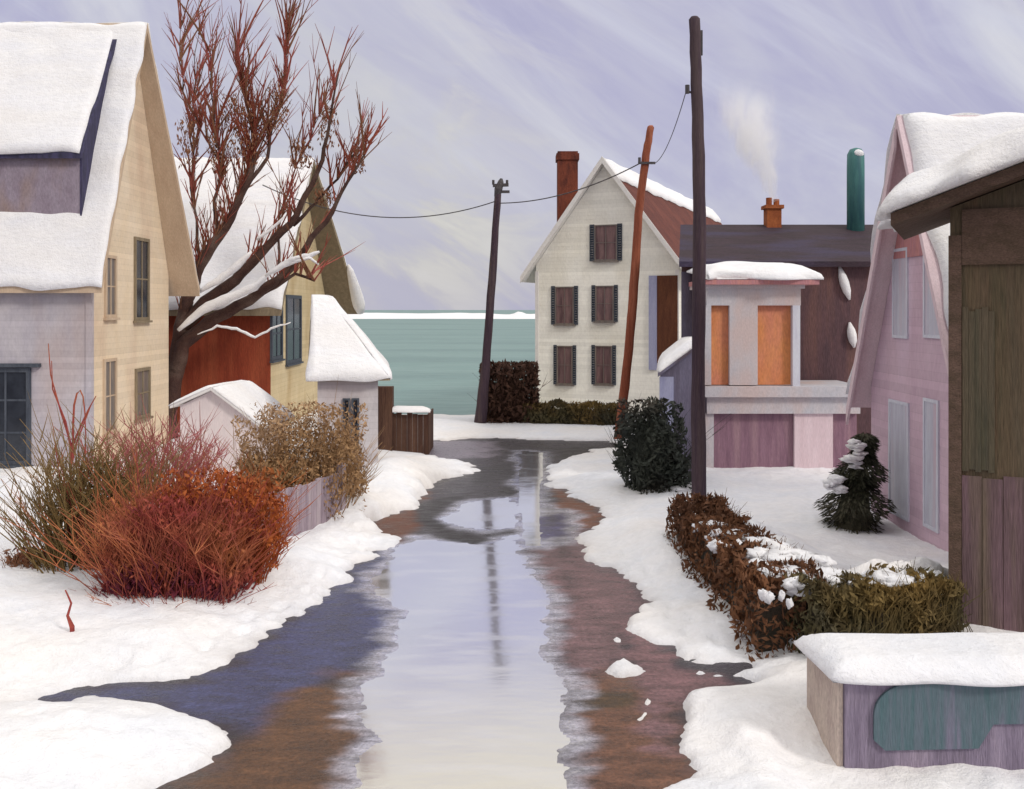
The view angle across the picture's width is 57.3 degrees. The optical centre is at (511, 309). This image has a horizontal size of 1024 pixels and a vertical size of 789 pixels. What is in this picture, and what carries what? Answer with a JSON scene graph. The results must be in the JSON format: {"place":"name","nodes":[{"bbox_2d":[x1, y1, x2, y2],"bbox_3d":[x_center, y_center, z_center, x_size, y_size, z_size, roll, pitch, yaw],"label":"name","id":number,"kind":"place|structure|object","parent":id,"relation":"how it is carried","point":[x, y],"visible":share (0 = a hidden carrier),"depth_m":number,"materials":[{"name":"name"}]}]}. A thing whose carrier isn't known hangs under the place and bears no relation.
{"place":"outdoors","nodes":[
{"label":"outdoors","id":0,"kind":"place"},
{"bbox_2d":[38,438,754,788],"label":"road","id":1,"kind":"structure","parent":0,"point":[282,706],"depth_m":11.85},
{"bbox_2d":[355,534,569,788],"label":"puddle","id":2,"kind":"object","parent":1,"relation":"on","point":[467,690],"visible":1,"depth_m":11.57,"materials":[{"name":"white liquid"}]},
{"bbox_2d":[440,497,519,528],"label":"puddle","id":3,"kind":"object","parent":1,"relation":"on","point":[498,513],"visible":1,"depth_m":20.88,"materials":[{"name":"white liquid"}]},
{"bbox_2d":[518,451,542,545],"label":"puddle","id":4,"kind":"object","parent":1,"relation":"on","point":[530,473],"visible":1,"depth_m":23.25,"materials":[{"name":"white liquid"}]},
{"bbox_2d":[348,312,534,318],"bbox_3d":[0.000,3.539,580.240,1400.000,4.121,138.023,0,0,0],"label":"shore","id":5,"kind":"structure","parent":0,"point":[519,315],"depth_m":534.96,"materials":[{"name":"white snow"}]},
{"bbox_2d":[353,310,534,414],"bbox_3d":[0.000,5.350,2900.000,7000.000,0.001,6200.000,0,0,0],"label":"water","id":6,"kind":"structure","parent":0,"point":[434,364],"depth_m":118.51,"materials":[{"name":"teal liquid"}]},
{"bbox_2d":[0,409,1023,788],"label":"snow","id":7,"kind":"structure","parent":0,"point":[760,731],"depth_m":12.89,"materials":[{"name":"white snow"}]},
{"bbox_2d":[0,541,48,569],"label":"brown clump","id":8,"kind":"object","parent":7,"relation":"on","point":[17,562],"visible":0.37,"depth_m":15.61,"materials":[{"name":"brown plant"}]},
{"bbox_2d":[65,590,74,631],"bbox_3d":[-5.989,4.174,12.690,0.129,0.754,0.067,0,0,0],"label":"dry stalk","id":9,"kind":"object","parent":7,"relation":"on","point":[71,625],"visible":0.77,"depth_m":12.68,"materials":[{"name":"red plant"}]},
{"bbox_2d":[48,343,95,464],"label":"tall red twigs","id":10,"kind":"object","parent":7,"relation":"on","point":[62,414],"visible":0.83,"depth_m":19.49,"materials":[{"name":"red plant"}]},
{"bbox_2d":[0,394,233,573],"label":"olive bush","id":11,"kind":"object","parent":7,"relation":"on","point":[64,500],"visible":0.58,"depth_m":15.46,"materials":[{"name":"plant"}]},
{"bbox_2d":[53,394,246,503],"bbox_3d":[-7.861,3.168,20.877,4.127,2.689,2.851,0,0,0],"label":"pink bush","id":12,"kind":"object","parent":7,"relation":"on","point":[187,457],"visible":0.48,"depth_m":20.64,"materials":[{"name":"plant"}]},
{"bbox_2d":[168,380,294,476],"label":"garden shed","id":13,"kind":"structure","parent":7,"relation":"on","point":[231,398],"depth_m":24.00,"materials":[{"name":"white wood"}]},
{"bbox_2d":[244,577,256,589],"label":"dry stalk","id":14,"kind":"object","parent":7,"relation":"on","point":[253,587],"visible":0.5,"depth_m":14.60,"materials":[{"name":"red plant"}]},
{"bbox_2d":[199,375,384,519],"bbox_3d":[-4.614,3.046,20.407,4.156,3.211,4.080,0,0,0],"label":"tan bush","id":15,"kind":"object","parent":7,"relation":"on","point":[322,453],"visible":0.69,"depth_m":19.57,"materials":[{"name":"brown plant"}]},
{"bbox_2d":[474,178,509,422],"bbox_3d":[-0.808,-0.238,36.800,1.428,9.796,0.522,0,0,0],"label":"utility pole","id":16,"kind":"object","parent":7,"relation":"on","point":[481,406],"visible":0.97,"depth_m":36.67,"materials":[{"name":"brown wood"}]},
{"bbox_2d":[262,185,493,217],"bbox_3d":[-5.132,-4.207,36.651,9.178,1.294,0.042,0,0,-2],"label":"overhead wire","id":17,"kind":"object","parent":16,"relation":"attached to","point":[387,217],"visible":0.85,"depth_m":36.65,"materials":[{"name":"metal"}]},
{"bbox_2d":[520,151,721,412],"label":"white house","id":18,"kind":"structure","parent":7,"relation":"on","point":[576,271],"depth_m":41.17,"materials":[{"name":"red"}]},
{"bbox_2d":[553,287,574,325],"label":"window","id":19,"kind":"structure","parent":18,"relation":"in","point":[564,296],"depth_m":41.71,"materials":[{"name":"brown glass"}]},
{"bbox_2d":[555,346,573,385],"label":"window","id":20,"kind":"structure","parent":18,"relation":"in","point":[564,353],"depth_m":41.71,"materials":[{"name":"brown glass"}]},
{"bbox_2d":[593,346,613,385],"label":"window","id":21,"kind":"structure","parent":18,"relation":"in","point":[603,354],"depth_m":40.99,"materials":[{"name":"brown glass"}]},
{"bbox_2d":[593,286,614,322],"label":"window","id":22,"kind":"structure","parent":18,"relation":"in","point":[604,295],"depth_m":40.97,"materials":[{"name":"brown glass"}]},
{"bbox_2d":[592,224,618,261],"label":"window","id":23,"kind":"structure","parent":18,"relation":"in","point":[605,236],"depth_m":40.94,"materials":[{"name":"brown glass"}]},
{"bbox_2d":[649,275,677,369],"bbox_3d":[6.436,0.579,39.924,1.246,4.028,0.070,0,0,24],"label":"loft door","id":24,"kind":"structure","parent":18,"relation":"in","point":[663,289],"depth_m":39.93,"materials":[{"name":"brown wood"}]},
{"bbox_2d":[685,16,705,497],"bbox_3d":[4.060,-0.888,20.700,0.479,11.136,0.339,0,0,0],"label":"utility pole","id":25,"kind":"object","parent":7,"relation":"on","point":[698,445],"visible":0.93,"depth_m":20.58,"materials":[{"name":"brown wood"}]},
{"bbox_2d":[648,94,685,163],"bbox_3d":[4.322,-4.775,26.730,0.021,0.671,12.097,0,0,4],"label":"overhead wire","id":26,"kind":"object","parent":25,"relation":"attached to","point":[673,130],"visible":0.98,"depth_m":23.68,"materials":[{"name":"metal"}]},
{"bbox_2d":[0,0,1023,309],"label":"sky","id":27,"kind":"structure","parent":0,"point":[475,93],"materials":[{"name":"grey"}]},
{"label":"ground","id":28,"kind":"structure","parent":0,"visible":0},
{"bbox_2d":[0,21,200,467],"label":"cream house","id":29,"kind":"structure","parent":28,"relation":"on","point":[97,265],"depth_m":26.57,"materials":[{"name":"paint"}]},
{"bbox_2d":[0,368,33,467],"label":"window","id":30,"kind":"structure","parent":29,"relation":"in","point":[15,383],"depth_m":25.58,"materials":[{"name":"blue glass"}]},
{"bbox_2d":[102,358,119,437],"bbox_3d":[-11.450,2.511,26.766,0.140,2.211,0.961,0,0,0],"label":"window","id":31,"kind":"structure","parent":29,"relation":"in","point":[110,364],"depth_m":26.74,"materials":[{"name":"beige glass"}]},
{"bbox_2d":[103,255,119,319],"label":"window","id":32,"kind":"structure","parent":29,"relation":"in","point":[110,279],"depth_m":26.79,"materials":[{"name":"beige glass"}]},
{"bbox_2d":[133,236,152,322],"bbox_3d":[-11.450,-0.895,29.070,0.140,2.628,1.259,0,0,0],"label":"window","id":33,"kind":"structure","parent":29,"relation":"in","point":[141,246],"depth_m":29.05,"materials":[{"name":"grey glass"}]},
{"bbox_2d":[134,367,153,422],"bbox_3d":[-11.450,2.636,29.144,0.140,1.629,1.264,0,0,0],"label":"window","id":34,"kind":"structure","parent":29,"relation":"in","point":[142,375],"depth_m":29.12,"materials":[{"name":"grey glass"}]},
{"bbox_2d":[1,438,326,606],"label":"red bush","id":35,"kind":"object","parent":28,"relation":"on","point":[204,545],"visible":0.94,"depth_m":14.17,"materials":[{"name":"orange plant"}]},
{"bbox_2d":[169,157,364,432],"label":"red house","id":36,"kind":"structure","parent":28,"relation":"on","point":[273,362],"depth_m":36.30,"materials":[{"name":"paint"}]},
{"bbox_2d":[270,309,284,362],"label":"window","id":37,"kind":"structure","parent":36,"relation":"in","point":[276,334],"depth_m":34.76,"materials":[{"name":"blue glass"}]},
{"bbox_2d":[285,295,303,366],"bbox_3d":[-8.700,0.831,37.517,0.140,2.787,2.691,0,0,0],"label":"window","id":38,"kind":"structure","parent":36,"relation":"in","point":[293,303],"depth_m":37.47,"materials":[{"name":"blue glass"}]},
{"bbox_2d":[161,0,391,438],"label":"bare tree","id":39,"kind":"object","parent":28,"relation":"on","point":[186,335],"visible":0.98,"depth_m":32.31,"materials":[{"name":"brown plant"}]},
{"bbox_2d":[268,463,345,537],"bbox_3d":[-4.032,3.975,18.534,0.140,1.450,2.662,0,0,20],"label":"mauve fence","id":40,"kind":"object","parent":28,"relation":"on","point":[318,511],"visible":0.45,"depth_m":18.68,"materials":[{"name":"purple wood"}]},
{"bbox_2d":[305,294,391,465],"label":"grey cottage","id":41,"kind":"structure","parent":28,"relation":"on","point":[342,346],"depth_m":24.46,"materials":[{"name":"paint"}]},
{"bbox_2d":[343,398,349,448],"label":"window","id":42,"kind":"structure","parent":41,"relation":"in","point":[346,401],"depth_m":24.33,"materials":[{"name":"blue glass"}]},
{"bbox_2d":[352,398,358,452],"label":"window","id":43,"kind":"structure","parent":41,"relation":"in","point":[356,400],"depth_m":24.36,"materials":[{"name":"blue glass"}]},
{"bbox_2d":[378,386,432,454],"bbox_3d":[-3.436,3.575,30.434,1.740,2.250,2.031,0,0,0],"label":"brown fence","id":44,"kind":"object","parent":28,"relation":"on","point":[409,432],"visible":0.96,"depth_m":29.60,"materials":[{"name":"brown wood"}]},
{"bbox_2d":[472,359,553,422],"bbox_3d":[-0.100,3.497,37.584,3.411,3.020,2.214,0,0,-11],"label":"brown thicket","id":45,"kind":"object","parent":28,"relation":"on","point":[509,392],"visible":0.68,"depth_m":36.98,"materials":[{"name":"brown plant"}]},
{"bbox_2d":[521,397,616,425],"bbox_3d":[2.413,4.109,36.893,4.226,1.233,1.287,0,0,11],"label":"hedge","id":46,"kind":"object","parent":28,"relation":"on","point":[579,412],"visible":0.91,"depth_m":36.60,"materials":[{"name":"green plant"}]},
{"bbox_2d":[614,125,654,438],"bbox_3d":[4.276,-0.866,32.885,1.457,11.154,0.369,0,0,0],"label":"utility pole","id":47,"kind":"object","parent":28,"relation":"on","point":[632,310],"visible":0.9,"depth_m":32.77,"materials":[{"name":"red wood"}]},
{"bbox_2d":[501,164,638,203],"bbox_3d":[2.032,-4.630,34.778,6.449,1.046,0.042,0,0,39],"label":"overhead wire","id":48,"kind":"object","parent":47,"relation":"attached to","point":[574,190],"visible":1,"depth_m":34.55,"materials":[{"name":"metal"}]},
{"bbox_2d":[605,396,730,494],"bbox_3d":[3.693,3.363,22.942,3.369,2.706,2.117,0,0,9],"label":"dark shrub","id":49,"kind":"object","parent":28,"relation":"on","point":[650,456],"visible":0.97,"depth_m":22.44,"materials":[{"name":"green plant"}]},
{"bbox_2d":[656,336,691,472],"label":"violet shed","id":50,"kind":"structure","parent":28,"relation":"on","point":[674,368],"depth_m":24.20,"materials":[{"name":"grey paint"}]},
{"bbox_2d":[665,489,850,662],"bbox_3d":[3.579,3.991,14.757,1.730,1.418,6.117,0,0,-6],"label":"brown hedge","id":51,"kind":"object","parent":28,"relation":"on","point":[741,568],"visible":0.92,"depth_m":13.48,"materials":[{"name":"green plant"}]},
{"bbox_2d":[686,261,859,467],"bbox_3d":[7.308,1.679,26.230,4.433,6.140,2.685,0,0,0],"label":"porch","id":52,"kind":"object","parent":28,"relation":"on","point":[782,414],"visible":0.9,"depth_m":25.40,"materials":[{"name":"paint"}]},
{"bbox_2d":[679,148,872,433],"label":"dark house","id":53,"kind":"structure","parent":28,"relation":"on","point":[838,257],"depth_m":27.60,"materials":[{"name":"brown"}]},
{"bbox_2d":[814,432,896,533],"bbox_3d":[6.662,3.561,18.491,2.054,2.289,1.873,0,0,0],"label":"evergreen","id":54,"kind":"object","parent":28,"relation":"on","point":[854,484],"visible":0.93,"depth_m":18.20,"materials":[{"name":"green plant"}]},
{"bbox_2d":[783,556,989,655],"bbox_3d":[4.840,4.042,12.403,2.652,1.317,1.207,0,0,-16],"label":"olive hedge","id":55,"kind":"object","parent":28,"relation":"on","point":[884,599],"visible":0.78,"depth_m":12.14,"materials":[{"name":"green plant"}]},
{"bbox_2d":[794,632,1023,769],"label":"wall","id":56,"kind":"structure","parent":28,"relation":"on","point":[877,700],"depth_m":9.38,"materials":[{"name":"wood"}]},
{"bbox_2d":[846,112,1023,551],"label":"pink house","id":57,"kind":"structure","parent":28,"relation":"on","point":[897,383],"depth_m":17.76,"materials":[{"name":"purple paint"}]},
{"bbox_2d":[888,399,909,521],"bbox_3d":[7.652,2.958,18.537,0.055,2.285,0.941,0,0,0],"label":"window","id":58,"kind":"structure","parent":57,"relation":"in","point":[898,411],"depth_m":18.49,"materials":[{"name":"grey glass"}]},
{"bbox_2d":[892,247,908,338],"bbox_3d":[7.652,-0.314,18.465,0.055,1.772,0.712,0,0,0],"label":"window","id":59,"kind":"structure","parent":57,"relation":"in","point":[900,267],"depth_m":18.44,"materials":[{"name":"grey glass"}]},
{"bbox_2d":[923,258,939,338],"bbox_3d":[7.652,-0.332,17.031,0.055,1.719,0.757,0,0,0],"label":"window","id":60,"kind":"structure","parent":57,"relation":"in","point":[930,327],"depth_m":17.20,"materials":[{"name":"grey glass"}]},
{"bbox_2d":[923,398,939,532],"bbox_3d":[7.652,2.830,17.104,0.055,2.377,0.611,0,0,0],"label":"window","id":61,"kind":"structure","parent":57,"relation":"in","point":[931,407],"depth_m":17.08,"materials":[{"name":"grey glass"}]},
{"bbox_2d":[876,127,1023,631],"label":"brown barn","id":62,"kind":"structure","parent":28,"relation":"on","point":[974,196],"depth_m":12.56,"materials":[{"name":"wood"}]}
]}

